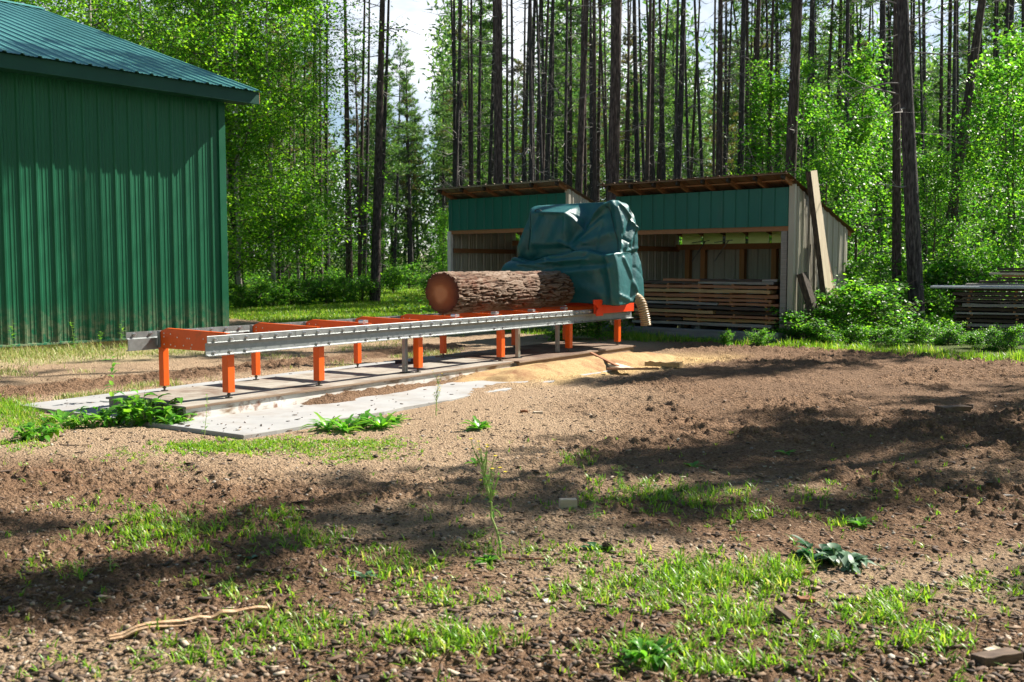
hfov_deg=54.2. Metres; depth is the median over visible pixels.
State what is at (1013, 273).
stacked board
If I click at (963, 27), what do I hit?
pine tree
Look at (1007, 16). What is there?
pine tree
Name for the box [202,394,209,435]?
leafy weed
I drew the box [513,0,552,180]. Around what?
pine tree
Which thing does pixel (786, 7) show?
pine tree
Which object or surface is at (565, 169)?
pine tree
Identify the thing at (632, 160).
pine tree
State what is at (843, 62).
pine tree
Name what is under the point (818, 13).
pine tree
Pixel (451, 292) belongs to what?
saw log
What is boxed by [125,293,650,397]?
portable sawmill
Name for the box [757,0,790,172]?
pine tree
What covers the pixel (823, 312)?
shrub
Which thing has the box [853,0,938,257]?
pine tree
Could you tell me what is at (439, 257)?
sapling
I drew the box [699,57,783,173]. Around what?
pine tree
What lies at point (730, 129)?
pine tree
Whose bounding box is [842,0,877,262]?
pine tree
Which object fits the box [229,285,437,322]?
lawn grass
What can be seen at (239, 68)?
birch tree
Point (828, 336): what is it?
shrub
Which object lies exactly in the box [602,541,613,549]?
pine cone
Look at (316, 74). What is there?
pine tree
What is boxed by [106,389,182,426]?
bushy weed
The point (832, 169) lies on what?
sapling
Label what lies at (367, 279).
shrub
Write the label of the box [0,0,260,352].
green barn
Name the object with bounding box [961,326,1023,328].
stacked board
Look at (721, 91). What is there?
pine tree
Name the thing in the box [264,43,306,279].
pine tree
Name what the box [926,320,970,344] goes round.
shrub
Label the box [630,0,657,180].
pine tree
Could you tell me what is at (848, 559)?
wilted weed
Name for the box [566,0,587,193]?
pine tree
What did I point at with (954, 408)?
wood chunk
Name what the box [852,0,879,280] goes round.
pine tree
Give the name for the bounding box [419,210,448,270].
sapling
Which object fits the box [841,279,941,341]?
shrub
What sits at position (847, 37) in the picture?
pine tree
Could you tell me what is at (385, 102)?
pine tree
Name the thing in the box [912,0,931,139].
pine tree
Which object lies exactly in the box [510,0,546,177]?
pine tree
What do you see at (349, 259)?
pine tree
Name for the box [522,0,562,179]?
pine tree
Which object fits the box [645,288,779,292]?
stacked board
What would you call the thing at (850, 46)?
pine tree
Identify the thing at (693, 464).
broadleaf weed
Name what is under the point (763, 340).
shrub
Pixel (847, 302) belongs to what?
shrub
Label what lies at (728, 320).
stacked board
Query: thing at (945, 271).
shrub
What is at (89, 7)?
birch tree
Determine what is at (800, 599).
wood chunk
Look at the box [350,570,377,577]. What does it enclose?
broadleaf weed
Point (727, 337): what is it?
shrub
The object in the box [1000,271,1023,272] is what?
stacked board
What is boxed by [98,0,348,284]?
birch tree
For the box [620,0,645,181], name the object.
pine tree
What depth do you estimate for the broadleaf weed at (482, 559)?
5.47 m
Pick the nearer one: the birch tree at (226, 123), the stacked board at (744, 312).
the stacked board at (744, 312)
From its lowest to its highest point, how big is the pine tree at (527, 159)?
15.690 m
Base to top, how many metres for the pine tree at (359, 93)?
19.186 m
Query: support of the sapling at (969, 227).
on the ground at (712, 370)
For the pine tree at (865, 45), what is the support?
on the ground at (712, 370)
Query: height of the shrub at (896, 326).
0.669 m
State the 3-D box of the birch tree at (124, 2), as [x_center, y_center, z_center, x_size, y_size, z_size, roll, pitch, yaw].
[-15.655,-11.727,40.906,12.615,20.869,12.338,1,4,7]
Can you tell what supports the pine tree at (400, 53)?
on the ground at (712, 370)
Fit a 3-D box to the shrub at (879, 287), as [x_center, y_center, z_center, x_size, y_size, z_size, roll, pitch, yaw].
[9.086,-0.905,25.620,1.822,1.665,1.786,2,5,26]
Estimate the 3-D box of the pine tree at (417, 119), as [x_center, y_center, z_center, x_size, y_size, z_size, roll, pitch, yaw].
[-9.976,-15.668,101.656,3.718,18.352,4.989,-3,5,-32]
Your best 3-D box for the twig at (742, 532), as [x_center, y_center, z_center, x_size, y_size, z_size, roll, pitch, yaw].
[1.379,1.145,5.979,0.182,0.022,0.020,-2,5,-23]
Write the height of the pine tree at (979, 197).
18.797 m
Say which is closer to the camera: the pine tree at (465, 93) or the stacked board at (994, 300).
the stacked board at (994, 300)
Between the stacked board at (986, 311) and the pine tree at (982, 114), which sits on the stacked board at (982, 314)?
the stacked board at (986, 311)
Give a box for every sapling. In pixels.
[254,206,323,274]
[276,228,309,283]
[299,196,338,292]
[335,233,370,280]
[345,196,404,292]
[410,203,448,298]
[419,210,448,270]
[432,235,447,269]
[723,51,814,242]
[724,52,901,242]
[761,95,892,281]
[802,61,916,278]
[815,35,923,286]
[824,89,965,287]
[865,185,905,280]
[869,76,963,273]
[870,134,994,297]
[905,73,1020,295]
[920,159,1003,299]
[923,11,1023,295]
[929,193,981,266]
[930,38,1023,299]
[938,23,1023,299]
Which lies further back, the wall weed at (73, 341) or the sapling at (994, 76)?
the sapling at (994, 76)
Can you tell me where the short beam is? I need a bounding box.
[644,360,682,367]
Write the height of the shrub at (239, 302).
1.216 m
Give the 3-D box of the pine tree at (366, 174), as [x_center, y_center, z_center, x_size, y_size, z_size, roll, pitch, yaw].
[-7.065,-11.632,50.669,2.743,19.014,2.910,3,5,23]
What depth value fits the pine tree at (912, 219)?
23.32 m
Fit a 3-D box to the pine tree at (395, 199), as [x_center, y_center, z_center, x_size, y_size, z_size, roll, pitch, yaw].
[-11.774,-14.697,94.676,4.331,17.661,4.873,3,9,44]
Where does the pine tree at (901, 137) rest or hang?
on the ground at (712, 370)
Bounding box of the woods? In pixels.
[19,0,1019,276]
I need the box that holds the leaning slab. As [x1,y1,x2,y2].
[827,250,842,337]
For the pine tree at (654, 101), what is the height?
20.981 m
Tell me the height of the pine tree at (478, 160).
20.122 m
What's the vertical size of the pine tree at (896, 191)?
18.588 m
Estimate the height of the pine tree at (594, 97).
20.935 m
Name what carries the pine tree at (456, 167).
on the ground at (712, 370)
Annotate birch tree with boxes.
[9,0,157,35]
[13,0,191,55]
[25,0,290,231]
[90,0,329,285]
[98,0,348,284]
[106,0,366,298]
[130,0,423,286]
[190,0,395,298]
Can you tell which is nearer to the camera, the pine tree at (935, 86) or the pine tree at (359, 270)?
the pine tree at (359, 270)
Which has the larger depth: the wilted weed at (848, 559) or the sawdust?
the sawdust
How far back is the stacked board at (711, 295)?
22.41 m
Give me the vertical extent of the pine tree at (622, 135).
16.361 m
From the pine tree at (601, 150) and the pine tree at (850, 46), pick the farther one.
the pine tree at (601, 150)
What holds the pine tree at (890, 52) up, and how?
on the ground at (712, 370)
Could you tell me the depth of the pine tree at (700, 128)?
43.51 m
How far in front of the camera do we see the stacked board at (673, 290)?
23.03 m
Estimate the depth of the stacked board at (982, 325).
21.61 m
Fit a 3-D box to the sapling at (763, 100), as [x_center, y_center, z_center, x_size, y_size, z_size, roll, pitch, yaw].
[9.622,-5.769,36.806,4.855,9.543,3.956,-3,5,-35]
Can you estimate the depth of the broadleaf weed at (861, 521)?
6.19 m
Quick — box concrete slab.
[22,351,611,438]
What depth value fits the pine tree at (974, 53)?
29.43 m
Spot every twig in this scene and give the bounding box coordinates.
[505,557,579,559]
[589,659,630,664]
[729,531,755,533]
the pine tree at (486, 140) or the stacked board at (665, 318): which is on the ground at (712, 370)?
the pine tree at (486, 140)
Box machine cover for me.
[501,200,643,304]
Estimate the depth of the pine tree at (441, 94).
72.37 m
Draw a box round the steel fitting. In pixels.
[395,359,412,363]
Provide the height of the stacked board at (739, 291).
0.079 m
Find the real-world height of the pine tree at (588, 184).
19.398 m
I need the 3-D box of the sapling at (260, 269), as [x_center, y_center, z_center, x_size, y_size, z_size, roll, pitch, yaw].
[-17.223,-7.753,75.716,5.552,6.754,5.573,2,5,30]
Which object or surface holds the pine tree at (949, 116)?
on the ground at (712, 370)
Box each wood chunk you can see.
[773,605,802,625]
[797,595,815,602]
[934,404,971,412]
[970,647,1022,667]
[983,645,999,650]
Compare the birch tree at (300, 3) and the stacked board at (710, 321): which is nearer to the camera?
the stacked board at (710, 321)
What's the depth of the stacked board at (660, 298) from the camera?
23.23 m
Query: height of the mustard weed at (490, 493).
0.665 m
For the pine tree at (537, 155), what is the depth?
42.41 m
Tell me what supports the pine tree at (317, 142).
on the ground at (712, 370)
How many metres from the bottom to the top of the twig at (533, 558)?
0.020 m
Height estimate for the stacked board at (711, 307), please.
0.074 m
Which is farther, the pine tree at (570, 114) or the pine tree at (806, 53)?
the pine tree at (806, 53)
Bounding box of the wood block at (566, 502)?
[559,498,576,508]
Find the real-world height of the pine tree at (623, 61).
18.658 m
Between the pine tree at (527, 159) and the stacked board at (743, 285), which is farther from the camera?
the pine tree at (527, 159)
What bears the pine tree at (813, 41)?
on the ground at (712, 370)
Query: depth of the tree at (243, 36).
40.05 m
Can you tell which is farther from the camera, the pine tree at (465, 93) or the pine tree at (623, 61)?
the pine tree at (623, 61)
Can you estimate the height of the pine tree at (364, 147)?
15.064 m
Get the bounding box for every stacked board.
[631,319,778,324]
[632,311,778,316]
[632,315,682,319]
[632,319,777,327]
[633,312,778,319]
[634,304,774,310]
[634,308,715,313]
[643,280,697,283]
[644,284,779,288]
[644,288,705,292]
[644,292,779,298]
[644,296,779,301]
[644,297,693,299]
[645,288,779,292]
[645,300,779,303]
[646,301,722,304]
[646,303,779,309]
[647,307,779,311]
[650,315,778,320]
[664,284,765,285]
[683,317,778,323]
[694,298,776,302]
[698,281,778,284]
[706,289,775,293]
[712,293,779,294]
[716,310,779,315]
[719,302,779,306]
[952,292,1023,295]
[953,314,1023,318]
[953,318,1023,321]
[954,300,1023,302]
[954,302,1012,305]
[954,307,1023,311]
[955,288,1023,290]
[955,312,1023,314]
[956,314,1023,315]
[957,299,1023,300]
[957,311,1023,312]
[957,322,1022,325]
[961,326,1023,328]
[962,296,1023,299]
[962,303,1023,306]
[966,283,1023,285]
[966,327,1023,330]
[967,323,1023,327]
[968,318,1023,323]
[979,280,1023,282]
[989,272,1023,274]
[997,268,1023,269]
[997,278,1023,279]
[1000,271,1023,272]
[1002,275,1023,276]
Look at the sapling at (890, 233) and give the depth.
49.70 m
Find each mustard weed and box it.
[433,373,442,415]
[470,438,507,556]
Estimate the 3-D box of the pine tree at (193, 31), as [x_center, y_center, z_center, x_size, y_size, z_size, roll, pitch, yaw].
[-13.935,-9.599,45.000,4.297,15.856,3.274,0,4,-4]
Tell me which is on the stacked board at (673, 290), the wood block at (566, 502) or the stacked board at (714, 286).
the stacked board at (714, 286)
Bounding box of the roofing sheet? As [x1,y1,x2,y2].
[930,285,1023,288]
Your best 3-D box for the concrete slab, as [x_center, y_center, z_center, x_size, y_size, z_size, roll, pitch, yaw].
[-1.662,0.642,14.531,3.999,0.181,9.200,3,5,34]
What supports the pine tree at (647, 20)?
on the ground at (712, 370)
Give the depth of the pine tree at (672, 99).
62.45 m
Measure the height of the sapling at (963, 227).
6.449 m
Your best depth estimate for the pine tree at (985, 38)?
51.07 m
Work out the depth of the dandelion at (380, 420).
10.18 m
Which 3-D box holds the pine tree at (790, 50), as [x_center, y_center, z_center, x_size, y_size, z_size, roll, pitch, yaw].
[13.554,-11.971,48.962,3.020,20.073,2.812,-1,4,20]
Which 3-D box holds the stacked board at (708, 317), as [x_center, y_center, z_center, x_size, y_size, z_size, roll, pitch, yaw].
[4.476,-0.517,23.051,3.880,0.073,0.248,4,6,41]
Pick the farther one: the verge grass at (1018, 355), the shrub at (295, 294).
the shrub at (295, 294)
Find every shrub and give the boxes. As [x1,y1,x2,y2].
[228,280,261,308]
[233,280,280,308]
[251,280,293,305]
[271,277,316,304]
[281,275,338,304]
[305,274,356,303]
[329,274,371,303]
[342,271,400,302]
[380,266,413,292]
[385,260,437,288]
[401,271,436,293]
[535,320,610,340]
[562,311,642,340]
[717,330,736,345]
[744,328,779,345]
[770,307,845,343]
[785,303,879,342]
[803,273,896,343]
[806,323,855,345]
[835,322,877,345]
[836,254,925,327]
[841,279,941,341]
[847,274,900,317]
[869,324,918,346]
[876,317,925,336]
[878,272,930,315]
[891,318,940,345]
[892,255,1003,324]
[896,284,955,324]
[905,246,1018,323]
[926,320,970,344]
[958,329,991,347]
[960,325,1022,350]
[992,321,1023,350]
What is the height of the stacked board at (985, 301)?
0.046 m
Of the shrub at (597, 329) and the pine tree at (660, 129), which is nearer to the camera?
the shrub at (597, 329)
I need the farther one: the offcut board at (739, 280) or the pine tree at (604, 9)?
the pine tree at (604, 9)
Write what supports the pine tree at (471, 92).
on the ground at (712, 370)
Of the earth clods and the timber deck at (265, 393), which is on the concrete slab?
the timber deck at (265, 393)
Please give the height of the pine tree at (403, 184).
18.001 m
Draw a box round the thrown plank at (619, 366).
[607,363,633,367]
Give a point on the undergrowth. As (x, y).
(936, 320)
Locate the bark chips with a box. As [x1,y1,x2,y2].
[0,357,1023,681]
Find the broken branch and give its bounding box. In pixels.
[108,605,268,640]
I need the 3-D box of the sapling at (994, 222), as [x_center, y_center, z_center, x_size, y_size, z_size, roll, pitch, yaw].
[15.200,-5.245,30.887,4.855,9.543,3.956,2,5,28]
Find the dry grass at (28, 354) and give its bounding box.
[0,333,464,402]
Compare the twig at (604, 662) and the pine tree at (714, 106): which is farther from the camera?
the pine tree at (714, 106)
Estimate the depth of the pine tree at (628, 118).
39.20 m
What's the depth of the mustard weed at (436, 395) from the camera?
10.93 m
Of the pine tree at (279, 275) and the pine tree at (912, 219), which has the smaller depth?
the pine tree at (912, 219)
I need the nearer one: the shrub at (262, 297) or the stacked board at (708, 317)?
the stacked board at (708, 317)
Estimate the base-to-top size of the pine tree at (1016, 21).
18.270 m
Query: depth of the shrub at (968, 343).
19.63 m
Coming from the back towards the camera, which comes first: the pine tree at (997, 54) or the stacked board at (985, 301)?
the pine tree at (997, 54)
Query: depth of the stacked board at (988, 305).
21.40 m
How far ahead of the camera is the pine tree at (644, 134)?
80.40 m
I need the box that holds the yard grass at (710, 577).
[0,391,1023,681]
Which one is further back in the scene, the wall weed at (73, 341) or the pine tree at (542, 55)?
the pine tree at (542, 55)
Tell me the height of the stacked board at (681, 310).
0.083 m
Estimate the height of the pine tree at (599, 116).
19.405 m
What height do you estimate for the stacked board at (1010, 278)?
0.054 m
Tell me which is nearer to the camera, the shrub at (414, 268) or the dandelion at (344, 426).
the dandelion at (344, 426)
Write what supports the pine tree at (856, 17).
on the ground at (712, 370)
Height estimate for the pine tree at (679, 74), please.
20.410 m
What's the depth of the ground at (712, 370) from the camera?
7.12 m
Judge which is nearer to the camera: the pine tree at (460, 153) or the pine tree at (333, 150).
the pine tree at (460, 153)
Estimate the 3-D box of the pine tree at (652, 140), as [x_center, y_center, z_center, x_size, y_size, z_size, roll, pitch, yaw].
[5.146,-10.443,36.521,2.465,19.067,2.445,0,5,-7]
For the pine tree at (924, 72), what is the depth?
39.23 m
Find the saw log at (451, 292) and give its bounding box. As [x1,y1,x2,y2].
[425,271,574,314]
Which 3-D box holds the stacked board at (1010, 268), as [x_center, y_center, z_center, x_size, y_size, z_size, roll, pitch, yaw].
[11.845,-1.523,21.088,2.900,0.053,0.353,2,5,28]
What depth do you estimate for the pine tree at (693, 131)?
51.29 m
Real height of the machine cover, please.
1.927 m
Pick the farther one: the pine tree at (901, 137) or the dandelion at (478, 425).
the pine tree at (901, 137)
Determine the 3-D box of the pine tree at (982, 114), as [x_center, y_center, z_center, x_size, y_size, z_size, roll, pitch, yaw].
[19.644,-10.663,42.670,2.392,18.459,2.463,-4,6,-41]
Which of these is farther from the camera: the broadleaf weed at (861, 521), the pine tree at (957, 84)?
the pine tree at (957, 84)
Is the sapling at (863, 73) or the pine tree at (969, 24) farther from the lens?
the pine tree at (969, 24)
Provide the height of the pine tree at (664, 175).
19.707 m
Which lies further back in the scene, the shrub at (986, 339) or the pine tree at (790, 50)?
the pine tree at (790, 50)
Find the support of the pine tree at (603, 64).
on the ground at (712, 370)
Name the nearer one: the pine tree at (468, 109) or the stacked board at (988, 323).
the stacked board at (988, 323)
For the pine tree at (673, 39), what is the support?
on the ground at (712, 370)
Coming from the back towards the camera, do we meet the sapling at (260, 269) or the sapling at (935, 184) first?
the sapling at (260, 269)
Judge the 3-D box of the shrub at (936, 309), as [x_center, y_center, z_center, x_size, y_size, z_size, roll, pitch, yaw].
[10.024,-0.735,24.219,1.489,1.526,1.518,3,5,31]
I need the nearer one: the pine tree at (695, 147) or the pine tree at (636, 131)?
the pine tree at (636, 131)
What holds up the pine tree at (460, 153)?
on the ground at (712, 370)
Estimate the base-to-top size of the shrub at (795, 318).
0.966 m
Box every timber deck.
[106,357,513,420]
[435,341,635,366]
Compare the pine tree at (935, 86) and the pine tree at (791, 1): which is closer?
the pine tree at (791, 1)
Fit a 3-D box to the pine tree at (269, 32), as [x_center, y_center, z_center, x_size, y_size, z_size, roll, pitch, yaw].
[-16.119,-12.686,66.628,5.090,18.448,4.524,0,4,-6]
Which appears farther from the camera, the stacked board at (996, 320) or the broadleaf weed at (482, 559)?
the stacked board at (996, 320)
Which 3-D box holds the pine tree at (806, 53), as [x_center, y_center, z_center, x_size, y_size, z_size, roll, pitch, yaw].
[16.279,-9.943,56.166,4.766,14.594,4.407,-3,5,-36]
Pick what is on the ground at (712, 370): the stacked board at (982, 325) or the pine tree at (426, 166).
the pine tree at (426, 166)
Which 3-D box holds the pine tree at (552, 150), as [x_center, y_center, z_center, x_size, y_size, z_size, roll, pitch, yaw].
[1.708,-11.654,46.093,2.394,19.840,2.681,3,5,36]
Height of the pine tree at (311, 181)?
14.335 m
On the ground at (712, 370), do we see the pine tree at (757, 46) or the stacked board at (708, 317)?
the pine tree at (757, 46)
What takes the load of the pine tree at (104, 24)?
on the ground at (712, 370)
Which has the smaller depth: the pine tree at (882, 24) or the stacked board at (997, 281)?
the stacked board at (997, 281)
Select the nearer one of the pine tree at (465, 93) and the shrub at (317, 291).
the shrub at (317, 291)
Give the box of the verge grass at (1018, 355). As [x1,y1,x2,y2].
[400,315,1023,362]
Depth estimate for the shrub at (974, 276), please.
25.71 m
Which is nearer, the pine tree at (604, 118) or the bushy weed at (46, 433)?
the bushy weed at (46, 433)
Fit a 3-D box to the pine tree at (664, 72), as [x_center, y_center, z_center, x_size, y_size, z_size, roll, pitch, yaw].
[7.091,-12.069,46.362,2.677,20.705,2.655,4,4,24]
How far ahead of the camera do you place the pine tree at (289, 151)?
53.06 m
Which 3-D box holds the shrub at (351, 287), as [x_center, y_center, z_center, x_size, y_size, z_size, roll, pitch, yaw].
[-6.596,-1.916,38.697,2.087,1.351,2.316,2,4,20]
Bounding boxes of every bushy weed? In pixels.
[9,417,63,441]
[53,406,117,427]
[91,406,130,427]
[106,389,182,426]
[151,405,196,424]
[620,638,676,671]
[792,535,841,566]
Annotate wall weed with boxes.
[69,321,75,348]
[117,321,126,349]
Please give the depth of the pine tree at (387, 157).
85.30 m
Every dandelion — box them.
[297,411,344,431]
[323,414,369,431]
[340,409,376,426]
[360,411,402,428]
[387,413,410,423]
[460,416,492,431]
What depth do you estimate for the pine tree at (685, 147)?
86.02 m
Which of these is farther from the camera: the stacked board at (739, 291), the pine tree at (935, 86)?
the pine tree at (935, 86)
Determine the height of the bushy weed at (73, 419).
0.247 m
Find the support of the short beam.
on the ground at (712, 370)
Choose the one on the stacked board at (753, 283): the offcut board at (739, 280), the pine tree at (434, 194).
the offcut board at (739, 280)
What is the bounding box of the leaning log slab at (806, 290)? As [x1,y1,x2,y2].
[796,272,822,323]
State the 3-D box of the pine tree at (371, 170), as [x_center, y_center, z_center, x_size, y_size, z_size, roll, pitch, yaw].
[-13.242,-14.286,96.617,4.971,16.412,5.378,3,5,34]
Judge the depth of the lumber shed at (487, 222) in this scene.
26.72 m
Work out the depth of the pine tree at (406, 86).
70.23 m
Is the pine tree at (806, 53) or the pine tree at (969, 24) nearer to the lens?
the pine tree at (969, 24)
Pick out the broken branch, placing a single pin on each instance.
(145, 626)
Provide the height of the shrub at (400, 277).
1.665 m
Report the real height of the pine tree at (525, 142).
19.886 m
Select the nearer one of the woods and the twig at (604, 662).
the twig at (604, 662)
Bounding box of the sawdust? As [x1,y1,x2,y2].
[454,351,675,381]
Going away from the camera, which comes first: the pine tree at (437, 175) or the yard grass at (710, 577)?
the yard grass at (710, 577)
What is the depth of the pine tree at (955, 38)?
33.08 m
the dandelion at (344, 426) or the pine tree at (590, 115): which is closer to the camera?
the dandelion at (344, 426)
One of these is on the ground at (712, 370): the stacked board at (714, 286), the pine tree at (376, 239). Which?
the pine tree at (376, 239)
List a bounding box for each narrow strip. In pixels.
[590,352,618,365]
[607,367,658,369]
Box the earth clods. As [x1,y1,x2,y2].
[0,358,1023,681]
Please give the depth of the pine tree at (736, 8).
52.55 m
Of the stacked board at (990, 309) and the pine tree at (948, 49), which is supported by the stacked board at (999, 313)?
the stacked board at (990, 309)
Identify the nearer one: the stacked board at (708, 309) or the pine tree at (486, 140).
the stacked board at (708, 309)
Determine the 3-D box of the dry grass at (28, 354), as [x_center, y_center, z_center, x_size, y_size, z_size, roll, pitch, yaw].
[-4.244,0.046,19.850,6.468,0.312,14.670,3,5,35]
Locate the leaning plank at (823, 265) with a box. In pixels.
[805,170,834,341]
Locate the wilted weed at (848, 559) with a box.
[816,543,876,574]
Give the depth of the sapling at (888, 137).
31.72 m
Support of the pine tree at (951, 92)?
on the ground at (712, 370)
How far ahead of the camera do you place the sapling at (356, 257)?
51.84 m
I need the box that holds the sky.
[23,0,1020,257]
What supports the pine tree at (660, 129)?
on the ground at (712, 370)
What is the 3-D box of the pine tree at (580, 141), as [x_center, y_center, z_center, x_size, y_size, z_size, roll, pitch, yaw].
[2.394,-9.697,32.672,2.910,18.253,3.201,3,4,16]
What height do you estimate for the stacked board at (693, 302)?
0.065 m
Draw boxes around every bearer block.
[644,323,676,327]
[695,325,727,329]
[751,327,777,332]
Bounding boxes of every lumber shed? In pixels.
[433,179,613,331]
[600,171,855,342]
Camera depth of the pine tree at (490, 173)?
45.62 m
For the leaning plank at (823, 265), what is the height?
3.681 m
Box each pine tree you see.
[82,0,129,33]
[130,0,190,55]
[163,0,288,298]
[173,0,234,127]
[242,11,301,281]
[258,9,309,281]
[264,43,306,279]
[273,7,300,285]
[276,1,312,282]
[289,8,310,279]
[295,80,343,267]
[295,119,330,275]
[296,1,332,280]
[297,55,339,278]
[298,2,333,281]
[307,40,339,275]
[310,2,334,280]
[315,0,390,283]
[318,0,343,282]
[328,0,417,301]
[336,0,385,284]
[337,29,375,253]
[340,71,371,251]
[341,0,386,290]
[342,112,388,265]
[344,49,413,284]
[351,71,411,229]
[352,109,388,249]
[353,0,416,284]
[369,100,406,265]
[386,57,435,279]
[388,83,426,275]
[389,40,415,267]
[389,127,405,263]
[394,109,433,270]
[397,94,425,263]
[401,97,430,256]
[420,58,456,270]
[421,87,474,227]
[423,0,482,186]
[429,106,450,270]
[431,118,450,217]
[432,0,521,187]
[432,34,486,214]
[434,22,481,206]
[435,0,480,198]
[437,0,474,200]
[437,0,477,214]
[441,0,534,183]
[455,0,484,185]
[456,0,485,185]
[456,0,503,184]
[461,25,528,183]
[463,0,525,153]
[468,92,510,182]
[474,11,510,183]
[484,18,517,179]
[486,0,522,182]
[488,0,511,160]
[491,0,528,181]
[503,56,535,181]
[504,75,539,181]
[506,1,544,237]
[508,0,536,181]
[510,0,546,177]
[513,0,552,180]
[515,0,550,239]
[518,97,562,179]
[520,0,559,180]
[521,45,588,188]
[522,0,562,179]
[525,0,555,179]
[528,0,558,179]
[529,0,575,180]
[536,0,597,184]
[543,0,608,202]
[544,5,565,179]
[551,0,579,182]
[551,0,580,187]
[551,0,652,201]
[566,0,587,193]
[567,4,602,195]
[572,0,605,198]
[572,38,608,199]
[572,61,608,191]
[576,1,609,199]
[577,0,624,201]
[582,0,611,200]
[586,0,633,171]
[589,0,611,195]
[596,0,610,201]
[600,129,621,201]
[603,0,626,177]
[607,30,655,181]
[610,0,677,182]
[619,68,646,181]
[619,74,645,182]
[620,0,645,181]
[622,0,638,181]
[627,0,663,180]
[629,0,679,180]
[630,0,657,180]
[630,3,707,239]
[631,44,672,168]
[634,0,661,180]
[634,96,656,177]
[639,49,699,178]
[642,0,670,179]
[643,0,686,178]
[643,0,710,178]
[645,0,672,179]
[663,0,692,178]
[666,0,694,176]
[668,109,706,175]
[671,98,711,177]
[672,9,706,178]
[679,0,717,177]
[683,0,711,238]
[683,46,715,177]
[695,0,758,237]
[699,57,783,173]
[700,0,774,142]
[702,40,744,175]
[703,103,728,175]
[706,0,737,172]
[706,0,739,243]
[707,0,742,175]
[709,0,731,176]
[715,0,755,242]
[723,0,784,237]
[729,0,826,235]
[730,0,786,172]
[731,0,774,111]
[733,0,786,240]
[736,0,763,156]
[748,0,838,187]
[753,0,783,239]
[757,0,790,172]
[761,0,785,169]
[763,2,814,169]
[763,85,785,167]
[765,34,833,203]
[772,0,806,155]
[784,0,834,183]
[789,0,878,202]
[798,27,835,165]
[800,0,834,167]
[802,0,827,153]
[802,59,836,206]
[807,0,856,202]
[821,0,866,264]
[824,4,845,197]
[828,0,1010,334]
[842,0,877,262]
[842,3,859,122]
[847,0,917,282]
[848,4,871,259]
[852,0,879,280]
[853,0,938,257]
[853,39,874,256]
[854,4,871,282]
[856,0,931,313]
[862,2,878,230]
[881,10,925,247]
[886,1,892,116]
[887,68,937,236]
[891,0,947,264]
[910,0,929,61]
[911,0,932,267]
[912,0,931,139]
[915,0,966,249]
[918,71,950,235]
[919,85,950,245]
[920,0,1004,259]
[925,0,964,156]
[927,10,992,260]
[928,0,963,217]
[929,0,972,258]
[937,66,964,148]
[943,0,972,258]
[943,0,1021,263]
[944,0,1021,271]
[960,0,990,267]
[961,0,984,256]
[966,1,993,265]
[975,1,1004,277]
[978,0,996,295]
[978,0,1021,299]
[983,0,1018,299]
[990,3,1021,109]
[999,0,1023,267]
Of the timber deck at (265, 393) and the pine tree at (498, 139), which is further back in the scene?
the pine tree at (498, 139)
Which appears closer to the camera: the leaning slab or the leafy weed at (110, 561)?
the leafy weed at (110, 561)
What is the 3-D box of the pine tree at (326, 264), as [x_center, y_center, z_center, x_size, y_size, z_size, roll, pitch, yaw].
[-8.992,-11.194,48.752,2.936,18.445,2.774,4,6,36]
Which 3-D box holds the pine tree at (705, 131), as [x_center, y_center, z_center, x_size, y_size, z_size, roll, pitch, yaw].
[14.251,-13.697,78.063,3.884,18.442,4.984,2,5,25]
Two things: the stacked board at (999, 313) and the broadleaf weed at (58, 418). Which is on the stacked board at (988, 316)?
the stacked board at (999, 313)
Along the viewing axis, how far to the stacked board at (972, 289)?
21.56 m
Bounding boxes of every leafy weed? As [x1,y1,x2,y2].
[103,356,124,395]
[103,555,117,569]
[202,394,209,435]
[589,497,601,518]
[612,465,625,490]
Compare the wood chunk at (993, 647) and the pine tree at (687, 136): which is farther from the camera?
the pine tree at (687, 136)
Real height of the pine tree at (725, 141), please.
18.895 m
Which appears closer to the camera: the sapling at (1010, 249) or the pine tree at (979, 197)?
the sapling at (1010, 249)
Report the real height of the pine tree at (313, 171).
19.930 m
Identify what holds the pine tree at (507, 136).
on the ground at (712, 370)
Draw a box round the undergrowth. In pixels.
[228,258,1022,336]
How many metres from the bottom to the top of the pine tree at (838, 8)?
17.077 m
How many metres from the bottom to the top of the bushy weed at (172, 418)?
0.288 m
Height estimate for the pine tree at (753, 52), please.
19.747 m
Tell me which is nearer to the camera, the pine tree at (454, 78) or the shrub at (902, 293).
the shrub at (902, 293)
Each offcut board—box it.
[663,278,699,280]
[700,278,763,281]
[729,279,779,281]
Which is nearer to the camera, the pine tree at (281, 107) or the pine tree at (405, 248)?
the pine tree at (281, 107)
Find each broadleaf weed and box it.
[47,407,80,421]
[237,555,256,558]
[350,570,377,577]
[464,457,484,463]
[474,554,500,563]
[578,542,613,551]
[685,461,704,467]
[775,450,794,454]
[843,516,875,526]
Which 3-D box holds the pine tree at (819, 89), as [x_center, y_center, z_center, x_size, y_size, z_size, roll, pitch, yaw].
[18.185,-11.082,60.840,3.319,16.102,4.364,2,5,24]
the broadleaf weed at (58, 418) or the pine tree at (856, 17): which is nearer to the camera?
the broadleaf weed at (58, 418)
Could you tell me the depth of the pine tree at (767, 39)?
44.65 m
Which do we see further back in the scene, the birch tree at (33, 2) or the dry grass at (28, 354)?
the birch tree at (33, 2)
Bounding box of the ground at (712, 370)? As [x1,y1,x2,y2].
[0,258,1023,681]
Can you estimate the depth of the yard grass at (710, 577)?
4.98 m
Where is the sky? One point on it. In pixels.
(418, 21)

